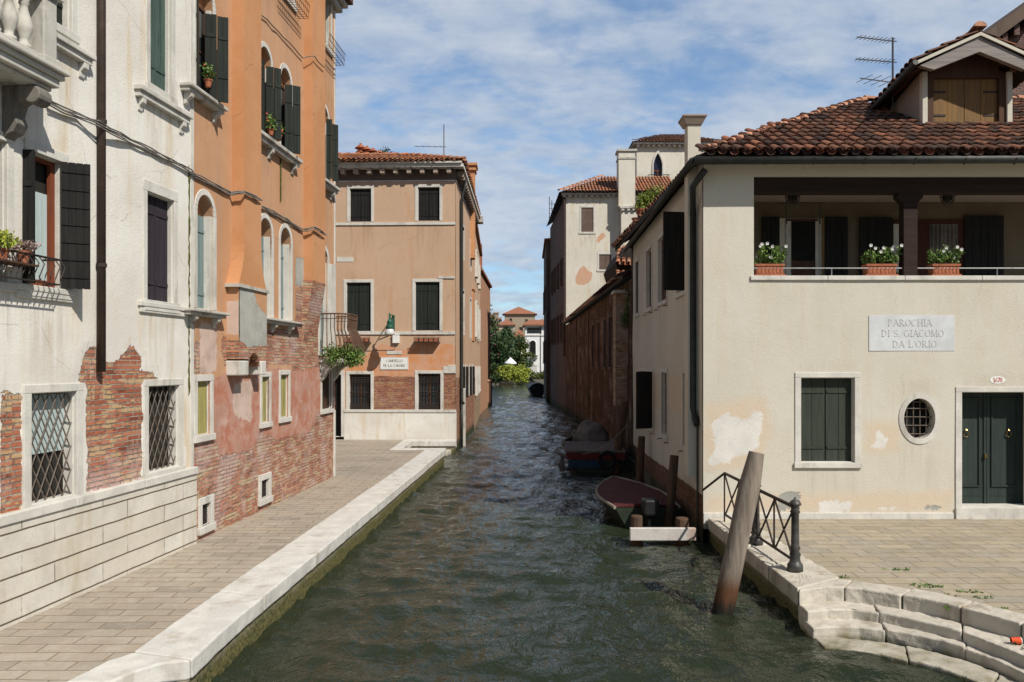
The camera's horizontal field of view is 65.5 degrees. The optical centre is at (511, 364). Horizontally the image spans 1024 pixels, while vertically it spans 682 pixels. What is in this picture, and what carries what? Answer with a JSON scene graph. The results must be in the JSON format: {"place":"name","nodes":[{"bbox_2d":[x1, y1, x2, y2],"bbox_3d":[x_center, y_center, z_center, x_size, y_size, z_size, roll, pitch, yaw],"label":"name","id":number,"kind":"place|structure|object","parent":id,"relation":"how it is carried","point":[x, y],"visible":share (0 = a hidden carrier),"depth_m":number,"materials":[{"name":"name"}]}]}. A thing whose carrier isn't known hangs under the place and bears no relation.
{"place":"outdoors","nodes":[
{"label":"outdoors","id":0,"kind":"place"},
{"bbox_2d":[0,439,423,681],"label":"street","id":1,"kind":"structure","parent":0,"point":[122,616],"depth_m":10.54,"materials":[{"name":"stone"}]},
{"bbox_2d":[0,0,197,630],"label":"white house","id":2,"kind":"structure","parent":1,"relation":"on","point":[98,477],"depth_m":10.54,"materials":[{"name":"paint"}]},
{"bbox_2d":[0,130,17,291],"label":"window","id":3,"kind":"structure","parent":2,"relation":"in","point":[6,149],"depth_m":9.00,"materials":[{"name":"stone"}]},
{"bbox_2d":[0,228,22,258],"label":"potted plant","id":4,"kind":"object","parent":2,"relation":"on","point":[7,241],"visible":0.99,"depth_m":8.68,"materials":[{"name":"green plant"}]},
{"bbox_2d":[10,239,40,262],"bbox_3d":[-5.578,-1.300,9.070,0.381,0.315,0.283,0,0,16],"label":"potted plant","id":5,"kind":"object","parent":2,"relation":"on","point":[25,245],"visible":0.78,"depth_m":9.03,"materials":[{"name":"pink plant"}]},
{"bbox_2d":[24,138,71,299],"bbox_3d":[-5.736,-1.724,9.665,0.280,1.834,0.812,0,0,6],"label":"window","id":6,"kind":"structure","parent":2,"relation":"in","point":[47,170],"depth_m":9.85,"materials":[{"name":"stone"}]},
{"bbox_2d":[18,0,79,44],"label":"window","id":7,"kind":"structure","parent":2,"relation":"in","point":[66,11],"depth_m":10.10,"materials":[{"name":"stone"}]},
{"bbox_2d":[21,383,86,508],"bbox_3d":[-5.721,1.003,9.800,0.280,1.529,1.115,0,0,6],"label":"window","id":8,"kind":"structure","parent":2,"relation":"in","point":[47,409],"depth_m":9.90,"materials":[{"name":"stone"}]},
{"bbox_2d":[50,101,262,200],"bbox_3d":[-5.272,-3.147,12.467,0.278,0.174,5.758,0,0,8],"label":"cable","id":9,"kind":"object","parent":2,"relation":"attached to","point":[72,113],"visible":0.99,"depth_m":11.52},
{"bbox_2d":[142,178,179,313],"bbox_3d":[-5.431,-1.766,12.170,0.220,1.932,0.990,0,0,6],"label":"window","id":10,"kind":"structure","parent":2,"relation":"in","point":[157,211],"depth_m":12.27,"materials":[{"name":"stone"}]},
{"bbox_2d":[145,0,177,105],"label":"window","id":11,"kind":"structure","parent":2,"relation":"in","point":[160,15],"depth_m":12.33,"materials":[{"name":"stone"}]},
{"bbox_2d":[142,378,185,478],"bbox_3d":[-5.450,0.970,12.268,0.280,1.493,1.152,0,0,6],"label":"window","id":12,"kind":"structure","parent":2,"relation":"in","point":[159,395],"depth_m":12.41,"materials":[{"name":"stone"}]},
{"bbox_2d":[179,0,364,540],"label":"orange house","id":13,"kind":"structure","parent":1,"relation":"on","point":[262,316],"depth_m":16.05,"materials":[{"name":"paint"}]},
{"bbox_2d":[193,374,215,442],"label":"window","id":14,"kind":"structure","parent":13,"relation":"in","point":[200,381],"depth_m":13.58,"materials":[{"name":"stone"}]},
{"bbox_2d":[194,0,215,90],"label":"window","id":15,"kind":"structure","parent":13,"relation":"in","point":[201,12],"depth_m":13.71,"materials":[{"name":"stone"}]},
{"bbox_2d":[194,189,216,310],"bbox_3d":[-5.351,-1.955,13.564,0.290,2.049,0.812,0,0,4],"label":"window","id":16,"kind":"structure","parent":13,"relation":"in","point":[202,225],"depth_m":13.85,"materials":[{"name":"stone"}]},
{"bbox_2d":[197,494,215,535],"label":"window","id":17,"kind":"structure","parent":13,"relation":"in","point":[203,502],"depth_m":13.61,"materials":[{"name":"stone"}]},
{"bbox_2d":[199,62,216,87],"bbox_3d":[-5.113,-4.884,13.430,0.260,0.408,0.353,0,0,0],"label":"potted plant","id":18,"kind":"object","parent":13,"relation":"on","point":[208,72],"visible":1,"depth_m":13.39,"materials":[{"name":"green plant"}]},
{"bbox_2d":[258,472,272,506],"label":"window","id":19,"kind":"structure","parent":13,"relation":"in","point":[264,480],"depth_m":16.23,"materials":[{"name":"stone"}]},
{"bbox_2d":[259,372,272,428],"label":"window","id":20,"kind":"structure","parent":13,"relation":"in","point":[263,378],"depth_m":16.31,"materials":[{"name":"stone"}]},
{"bbox_2d":[261,41,272,132],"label":"window","id":21,"kind":"structure","parent":13,"relation":"in","point":[263,44],"depth_m":16.40,"materials":[{"name":"stone"}]},
{"bbox_2d":[261,213,273,317],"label":"window","id":22,"kind":"structure","parent":13,"relation":"in","point":[268,273],"depth_m":16.55,"materials":[{"name":"stone"}]},
{"bbox_2d":[265,113,277,135],"bbox_3d":[-4.901,-4.885,16.166,0.273,0.450,0.394,0,0,0],"label":"potted plant","id":23,"kind":"object","parent":13,"relation":"on","point":[271,129],"visible":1,"depth_m":16.13,"materials":[{"name":"green plant"}]},
{"bbox_2d":[278,370,291,422],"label":"window","id":24,"kind":"structure","parent":13,"relation":"in","point":[283,374],"depth_m":17.39,"materials":[{"name":"stone"}]},
{"bbox_2d":[279,223,292,320],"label":"window","id":25,"kind":"structure","parent":13,"relation":"in","point":[285,260],"depth_m":17.67,"materials":[{"name":"stone"}]},
{"bbox_2d":[279,63,292,152],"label":"window","id":26,"kind":"structure","parent":13,"relation":"in","point":[283,65],"depth_m":17.63,"materials":[{"name":"stone"}]},
{"bbox_2d":[261,206,325,234],"bbox_3d":[-4.833,-3.132,17.623,0.276,0.150,3.410,0,0,10],"label":"cable","id":27,"kind":"object","parent":13,"relation":"attached to","point":[268,210],"visible":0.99,"depth_m":17.46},
{"bbox_2d":[318,245,329,355],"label":"window","id":28,"kind":"structure","parent":13,"relation":"in","point":[323,310],"depth_m":20.34,"materials":[{"name":"stone"}]},
{"bbox_2d":[320,368,333,413],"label":"window","id":29,"kind":"structure","parent":13,"relation":"in","point":[325,393],"depth_m":20.44,"materials":[{"name":"stone"}]},
{"bbox_2d":[325,0,333,56],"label":"window","id":30,"kind":"structure","parent":13,"relation":"in","point":[326,2],"depth_m":20.59,"materials":[{"name":"stone"}]},
{"bbox_2d":[320,342,347,367],"bbox_3d":[-4.402,-0.235,19.715,0.669,0.664,0.630,0,0,-18],"label":"balcony plant","id":31,"kind":"object","parent":13,"relation":"hanging from","point":[334,354],"visible":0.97,"depth_m":19.61,"materials":[{"name":"green plant"}]},
{"bbox_2d":[341,344,360,367],"bbox_3d":[-4.085,-0.221,19.954,0.719,0.664,0.650,0,0,0],"label":"balcony plant","id":32,"kind":"object","parent":13,"relation":"hanging from","point":[353,356],"visible":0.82,"depth_m":19.91,"materials":[{"name":"green plant"}]},
{"bbox_2d":[173,446,455,681],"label":"quay wall","id":33,"kind":"structure","parent":0,"point":[220,661],"depth_m":11.39,"materials":[{"name":"stone"}]},
{"bbox_2d":[67,439,456,681],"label":"kerb","id":34,"kind":"structure","parent":33,"relation":"on","point":[192,643],"depth_m":10.13,"materials":[{"name":"stone"}]},
{"bbox_2d":[211,380,998,681],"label":"water","id":35,"kind":"structure","parent":0,"point":[498,547],"depth_m":11.43,"materials":[{"name":"green liquid"}]},
{"bbox_2d":[488,379,492,406],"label":"garden wall","id":36,"kind":"structure","parent":35,"relation":"in","point":[490,392],"depth_m":64.00,"materials":[{"name":"orange paint"}]},
{"bbox_2d":[526,382,543,395],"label":"dark boat","id":37,"kind":"object","parent":35,"relation":"on","point":[535,388],"visible":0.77,"depth_m":86.00,"materials":[{"name":"wood"}]},
{"bbox_2d":[558,435,625,473],"bbox_3d":[2.670,3.050,27.946,2.225,0.900,6.289,0,0,2],"label":"work boat","id":38,"kind":"object","parent":35,"relation":"on","point":[606,459],"visible":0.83,"depth_m":24.98,"materials":[{"name":"blue paint"}]},
{"bbox_2d":[572,419,608,440],"bbox_3d":[2.825,2.420,28.606,1.337,0.874,1.488,0,0,0],"label":"covered bundle","id":39,"kind":"object","parent":38,"relation":"on","point":[588,430],"visible":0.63,"depth_m":28.11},
{"bbox_2d":[612,400,628,472],"bbox_3d":[3.352,2.674,25.177,0.717,3.075,0.286,0,0,0],"label":"mooring pole","id":40,"kind":"object","parent":35,"relation":"in","point":[622,421],"visible":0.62,"depth_m":25.06,"materials":[{"name":"brown wood"}]},
{"bbox_2d":[595,476,680,527],"bbox_3d":[2.700,3.315,18.170,1.636,1.170,4.186,0,0,-3],"label":"motor boat","id":41,"kind":"object","parent":35,"relation":"on","point":[647,502],"visible":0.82,"depth_m":17.07,"materials":[{"name":"red paint"}]},
{"bbox_2d":[636,436,644,482],"bbox_3d":[3.543,3.094,22.052,0.289,2.218,0.204,0,0,0],"label":"mooring pole","id":42,"kind":"object","parent":35,"relation":"in","point":[640,459],"visible":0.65,"depth_m":21.97,"materials":[{"name":"brown wood"}]},
{"bbox_2d":[630,515,695,546],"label":"plank jetty","id":43,"kind":"object","parent":35,"relation":"in","point":[681,533],"visible":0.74,"depth_m":14.93,"materials":[{"name":"white wood"}]},
{"bbox_2d":[664,455,678,526],"bbox_3d":[3.272,3.041,16.495,0.364,2.327,0.194,0,0,0],"label":"mooring pole","id":44,"kind":"object","parent":35,"relation":"in","point":[671,491],"visible":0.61,"depth_m":16.42,"materials":[{"name":"brown wood"}]},
{"bbox_2d":[711,451,763,614],"bbox_3d":[3.020,2.812,11.000,0.924,3.237,0.296,0,0,0],"label":"mooring pole","id":45,"kind":"object","parent":35,"relation":"in","point":[734,556],"visible":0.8,"depth_m":10.88,"materials":[{"name":"brown wood"}]},
{"bbox_2d":[816,637,1016,681],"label":"step","id":46,"kind":"object","parent":35,"relation":"in","point":[965,671],"visible":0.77,"depth_m":9.12,"materials":[{"name":"stone"}]},
{"bbox_2d":[803,619,1023,681],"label":"step","id":47,"kind":"object","parent":46,"relation":"on","point":[881,632],"visible":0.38,"depth_m":9.57,"materials":[{"name":"stone"}]},
{"bbox_2d":[798,601,1023,666],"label":"step","id":48,"kind":"object","parent":47,"relation":"on","point":[997,645],"visible":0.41,"depth_m":9.73,"materials":[{"name":"stone"}]},
{"bbox_2d":[532,379,709,540],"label":"land","id":49,"kind":"structure","parent":0,"point":[630,462],"depth_m":25.07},
{"bbox_2d":[542,238,549,401],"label":"dark canal house","id":50,"kind":"structure","parent":49,"relation":"on","point":[546,305],"depth_m":72.10,"materials":[{"name":"brown paint"}]},
{"bbox_2d":[562,268,630,456],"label":"brown brick house","id":51,"kind":"structure","parent":49,"relation":"on","point":[589,360],"depth_m":37.23,"materials":[{"name":"brick"}]},
{"bbox_2d":[591,323,593,368],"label":"window","id":52,"kind":"structure","parent":51,"relation":"in","point":[592,362],"depth_m":39.25,"materials":[{"name":"brown paint"}]},
{"bbox_2d":[597,320,599,368],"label":"window","id":53,"kind":"structure","parent":51,"relation":"in","point":[598,321],"depth_m":36.07,"materials":[{"name":"brown paint"}]},
{"bbox_2d":[602,317,605,369],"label":"window","id":54,"kind":"structure","parent":51,"relation":"in","point":[604,368],"depth_m":34.24,"materials":[{"name":"brown paint"}]},
{"bbox_2d":[608,314,611,369],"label":"window","id":55,"kind":"structure","parent":51,"relation":"in","point":[609,321],"depth_m":32.44,"materials":[{"name":"brown paint"}]},
{"bbox_2d":[603,245,630,282],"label":"roof gable","id":56,"kind":"structure","parent":51,"relation":"on","point":[620,261],"depth_m":30.00,"materials":[{"name":"tile"}]},
{"bbox_2d":[611,288,628,404],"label":"brick pier","id":57,"kind":"structure","parent":51,"relation":"attached to","point":[620,325],"depth_m":27.20,"materials":[{"name":"brick"}]},
{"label":"terrace wall","id":58,"kind":"object","parent":51,"relation":"on","visible":0},
{"bbox_2d":[632,182,663,211],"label":"terrace plants","id":59,"kind":"object","parent":58,"relation":"on","point":[644,200],"visible":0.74,"depth_m":44.86,"materials":[{"name":"green plant"}]},
{"bbox_2d":[546,149,671,410],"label":"tall house","id":60,"kind":"structure","parent":49,"relation":"on","point":[591,223],"depth_m":57.99,"materials":[{"name":"paint"}]},
{"bbox_2d":[579,206,595,233],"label":"window","id":61,"kind":"structure","parent":60,"relation":"in","point":[580,207],"depth_m":57.98,"materials":[{"name":"stone"}]},
{"bbox_2d":[628,134,719,194],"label":"gothic window house","id":62,"kind":"structure","parent":49,"relation":"on","point":[660,155],"depth_m":61.99,"materials":[{"name":"paint"}]},
{"bbox_2d":[652,151,663,177],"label":"window","id":63,"kind":"structure","parent":62,"relation":"in","point":[657,167],"depth_m":62.20,"materials":[{"name":"stone"}]},
{"bbox_2d":[611,21,1023,541],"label":"cream house","id":64,"kind":"structure","parent":49,"relation":"on","point":[809,395],"depth_m":15.25,"materials":[{"name":"paint"}]},
{"bbox_2d":[634,257,638,317],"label":"window","id":65,"kind":"structure","parent":64,"relation":"in","point":[637,260],"depth_m":24.78,"materials":[{"name":"stone"}]},
{"bbox_2d":[639,368,652,431],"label":"window","id":66,"kind":"structure","parent":64,"relation":"in","point":[640,369],"depth_m":21.62,"materials":[{"name":"stone"}]},
{"bbox_2d":[644,243,652,312],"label":"window","id":67,"kind":"structure","parent":64,"relation":"in","point":[649,249],"depth_m":22.88,"materials":[{"name":"stone"}]},
{"bbox_2d":[656,231,667,307],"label":"window","id":68,"kind":"structure","parent":64,"relation":"in","point":[663,293],"depth_m":20.70,"materials":[{"name":"stone"}]},
{"bbox_2d":[659,368,667,439],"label":"window","id":69,"kind":"structure","parent":64,"relation":"in","point":[663,371],"depth_m":20.14,"materials":[{"name":"stone"}]},
{"bbox_2d":[680,369,702,450],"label":"window","id":70,"kind":"structure","parent":64,"relation":"in","point":[682,446],"depth_m":17.17,"materials":[{"name":"stone"}]},
{"bbox_2d":[754,242,787,275],"bbox_3d":[5.020,-2.032,15.427,0.721,0.664,0.406,0,0,0],"label":"flower trough","id":71,"kind":"object","parent":64,"relation":"on","point":[779,257],"visible":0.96,"depth_m":15.33,"materials":[{"name":"ceramic"}]},
{"bbox_2d":[762,217,847,275],"bbox_3d":[6.284,-2.238,17.103,1.830,1.862,0.094,0,0,0],"label":"loggia door","id":72,"kind":"structure","parent":64,"relation":"in","point":[811,244],"depth_m":17.09,"materials":[{"name":"beige paint"}]},
{"bbox_2d":[794,372,861,467],"bbox_3d":[6.041,1.063,15.350,1.296,1.826,0.320,0,0,0],"label":"window","id":73,"kind":"structure","parent":64,"relation":"in","point":[827,404],"depth_m":15.36,"materials":[{"name":"wood"}]},
{"bbox_2d":[855,35,896,110],"bbox_3d":[8.359,-6.507,18.147,1.040,2.014,0.677,0,0,-23],"label":"tv antenna","id":74,"kind":"object","parent":64,"relation":"attached to","point":[893,59],"visible":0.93,"depth_m":18.25,"materials":[{"name":"metal"}]},
{"bbox_2d":[859,217,898,275],"bbox_3d":[7.937,-2.285,17.103,0.970,1.756,0.094,0,0,0],"label":"loggia window","id":75,"kind":"structure","parent":64,"relation":"in","point":[880,232],"depth_m":17.07,"materials":[{"name":"stone"}]},
{"bbox_2d":[860,244,903,275],"bbox_3d":[7.115,-2.011,15.391,0.806,0.622,0.305,0,0,0],"label":"flower trough","id":76,"kind":"object","parent":64,"relation":"on","point":[881,257],"visible":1,"depth_m":15.33,"materials":[{"name":"ceramic"}]},
{"bbox_2d":[869,315,954,350],"bbox_3d":[7.646,-0.600,15.242,1.634,0.676,0.036,0,0,0],"label":"parish sign","id":77,"kind":"object","parent":64,"relation":"attached to","point":[911,332],"visible":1,"depth_m":15.23,"materials":[{"name":"stone"}]},
{"bbox_2d":[899,393,939,443],"bbox_3d":[7.796,1.034,15.372,0.800,1.000,0.295,0,0,0],"label":"oval window","id":78,"kind":"structure","parent":64,"relation":"in","point":[914,417],"depth_m":15.32,"materials":[{"name":"stone"}]},
{"bbox_2d":[926,244,964,275],"bbox_3d":[8.380,-2.009,15.388,0.698,0.618,0.441,0,0,0],"label":"flower trough","id":79,"kind":"object","parent":64,"relation":"on","point":[940,258],"visible":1,"depth_m":15.33,"materials":[{"name":"ceramic"}]},
{"bbox_2d":[939,195,955,204],"bbox_3d":[8.751,-3.352,16.000,0.320,0.295,0.320,0,0,0],"label":"ceiling lamp","id":80,"kind":"object","parent":64,"relation":"hanging from","point":[947,199],"visible":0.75,"depth_m":15.94,"materials":[{"name":"metal"}]},
{"bbox_2d":[893,215,1003,275],"bbox_3d":[9.365,-2.250,17.101,2.346,1.887,0.099,0,0,0],"label":"loggia door","id":81,"kind":"structure","parent":64,"relation":"in","point":[981,238],"depth_m":17.07,"materials":[{"name":"brown wood"}]},
{"bbox_2d":[984,2,1023,95],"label":"brick church","id":82,"kind":"structure","parent":49,"relation":"on","point":[1009,26],"depth_m":29.65,"materials":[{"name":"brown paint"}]},
{"bbox_2d":[336,0,1023,320],"label":"sky","id":83,"kind":"structure","parent":0,"point":[543,95],"materials":[{"name":"blue"}]},
{"bbox_2d":[710,532,962,634],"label":"quay wall","id":84,"kind":"structure","parent":0,"point":[764,585],"depth_m":11.98,"materials":[{"name":"stone"}]},
{"bbox_2d":[708,518,1023,640],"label":"kerb","id":85,"kind":"structure","parent":84,"relation":"on","point":[812,582],"depth_m":10.41,"materials":[{"name":"stone"}]},
{"bbox_2d":[702,472,802,572],"bbox_3d":[3.926,2.395,13.184,0.337,1.051,4.092,0,0,-4],"label":"iron railing","id":86,"kind":"object","parent":85,"relation":"on","point":[794,564],"visible":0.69,"depth_m":12.01,"materials":[{"name":"metal"}]},
{"bbox_2d":[760,519,1023,613],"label":"square","id":87,"kind":"structure","parent":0,"point":[985,557],"depth_m":12.50,"materials":[{"name":"stone"}]},
{"bbox_2d":[838,567,1008,609],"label":"weeds","id":88,"kind":"object","parent":87,"relation":"on","point":[932,586],"visible":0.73,"depth_m":10.53,"materials":[{"name":"green plant"}]},
{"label":"garden bank","id":89,"kind":"structure","parent":0,"visible":0},
{"bbox_2d":[490,348,512,365],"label":"garden tree","id":90,"kind":"object","parent":89,"relation":"on","point":[501,362],"visible":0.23,"depth_m":149.42,"materials":[{"name":"green plant"}]},
{"bbox_2d":[490,364,522,379],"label":"garden bush","id":91,"kind":"object","parent":89,"relation":"on","point":[509,366],"visible":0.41,"depth_m":135.69,"materials":[{"name":"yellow plant"}]},
{"bbox_2d":[490,325,524,363],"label":"garden tree","id":92,"kind":"object","parent":89,"relation":"on","point":[500,342],"visible":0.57,"depth_m":147.96,"materials":[{"name":"green plant"}]},
{"bbox_2d":[493,325,521,364],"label":"garden tree","id":93,"kind":"object","parent":89,"relation":"on","point":[507,329],"visible":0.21,"depth_m":157.33,"materials":[{"name":"green plant"}]},
{"bbox_2d":[500,368,528,382],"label":"garden bush","id":94,"kind":"object","parent":89,"relation":"on","point":[514,375],"visible":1,"depth_m":132.18,"materials":[{"name":"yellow plant"}]},
{"bbox_2d":[512,340,531,366],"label":"garden tree","id":95,"kind":"object","parent":89,"relation":"on","point":[523,350],"visible":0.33,"depth_m":160.98,"materials":[{"name":"green plant"}]},
{"bbox_2d":[522,320,543,375],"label":"white villa","id":96,"kind":"object","parent":89,"relation":"on","point":[534,332],"visible":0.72,"depth_m":172.00,"materials":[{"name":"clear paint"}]},
{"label":"land","id":97,"kind":"structure","parent":0,"visible":0},
{"bbox_2d":[335,143,482,448],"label":"peach house","id":98,"kind":"structure","parent":97,"relation":"on","point":[406,222],"depth_m":31.28,"materials":[{"name":"paint"}]},
{"bbox_2d":[343,279,373,330],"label":"window","id":99,"kind":"structure","parent":98,"relation":"in","point":[358,298],"depth_m":31.37,"materials":[{"name":"wood"}]},
{"bbox_2d":[346,371,373,409],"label":"window","id":100,"kind":"structure","parent":98,"relation":"in","point":[359,384],"depth_m":31.38,"materials":[{"name":"stone"}]},
{"bbox_2d":[347,185,373,221],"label":"window","id":101,"kind":"structure","parent":98,"relation":"in","point":[360,202],"depth_m":31.37,"materials":[{"name":"wood"}]},
{"bbox_2d":[385,313,394,334],"bbox_3d":[-4.678,-1.561,30.777,0.400,0.840,1.026,0,0,0],"label":"wall lamp","id":102,"kind":"object","parent":98,"relation":"attached to","point":[390,328],"visible":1,"depth_m":30.37,"materials":[{"name":"green metal"}]},
{"bbox_2d":[380,357,407,369],"bbox_3d":[-4.623,-0.047,31.262,1.111,0.487,0.050,0,0,2],"label":"street sign","id":103,"kind":"object","parent":98,"relation":"attached to","point":[393,363],"visible":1,"depth_m":31.24,"materials":[{"name":"white stone"}]},
{"bbox_2d":[412,279,442,330],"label":"window","id":104,"kind":"structure","parent":98,"relation":"in","point":[427,294],"depth_m":31.28,"materials":[{"name":"wood"}]},
{"bbox_2d":[415,184,441,220],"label":"window","id":105,"kind":"structure","parent":98,"relation":"in","point":[428,197],"depth_m":31.28,"materials":[{"name":"wood"}]},
{"bbox_2d":[415,370,443,409],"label":"window","id":106,"kind":"structure","parent":98,"relation":"in","point":[429,384],"depth_m":31.30,"materials":[{"name":"stone"}]},
{"bbox_2d":[465,364,468,397],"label":"window","id":107,"kind":"structure","parent":98,"relation":"in","point":[466,368],"depth_m":36.70,"materials":[{"name":"stone"}]},
{"bbox_2d":[472,287,475,341],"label":"blind window","id":108,"kind":"structure","parent":98,"relation":"in","point":[473,290],"depth_m":40.70,"materials":[{"name":"orange paint"}]},
{"bbox_2d":[474,224,482,428],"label":"canal house","id":109,"kind":"structure","parent":97,"relation":"on","point":[478,250],"depth_m":46.93,"materials":[{"name":"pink paint"}]},
{"bbox_2d":[475,300,477,337],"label":"window","id":110,"kind":"structure","parent":109,"relation":"in","point":[476,302],"depth_m":43.45,"materials":[{"name":"stone"}]},
{"bbox_2d":[480,244,491,413],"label":"canal house","id":111,"kind":"structure","parent":97,"relation":"on","point":[486,285],"depth_m":59.84,"materials":[{"name":"paint"}]},
{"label":"land","id":112,"kind":"structure","parent":0,"visible":0},
{"bbox_2d":[498,320,514,334],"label":"house","id":113,"kind":"structure","parent":112,"relation":"on","point":[504,323],"depth_m":195.00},
{"bbox_2d":[502,307,536,333],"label":"square tower house","id":114,"kind":"structure","parent":112,"relation":"on","point":[518,317],"depth_m":205.00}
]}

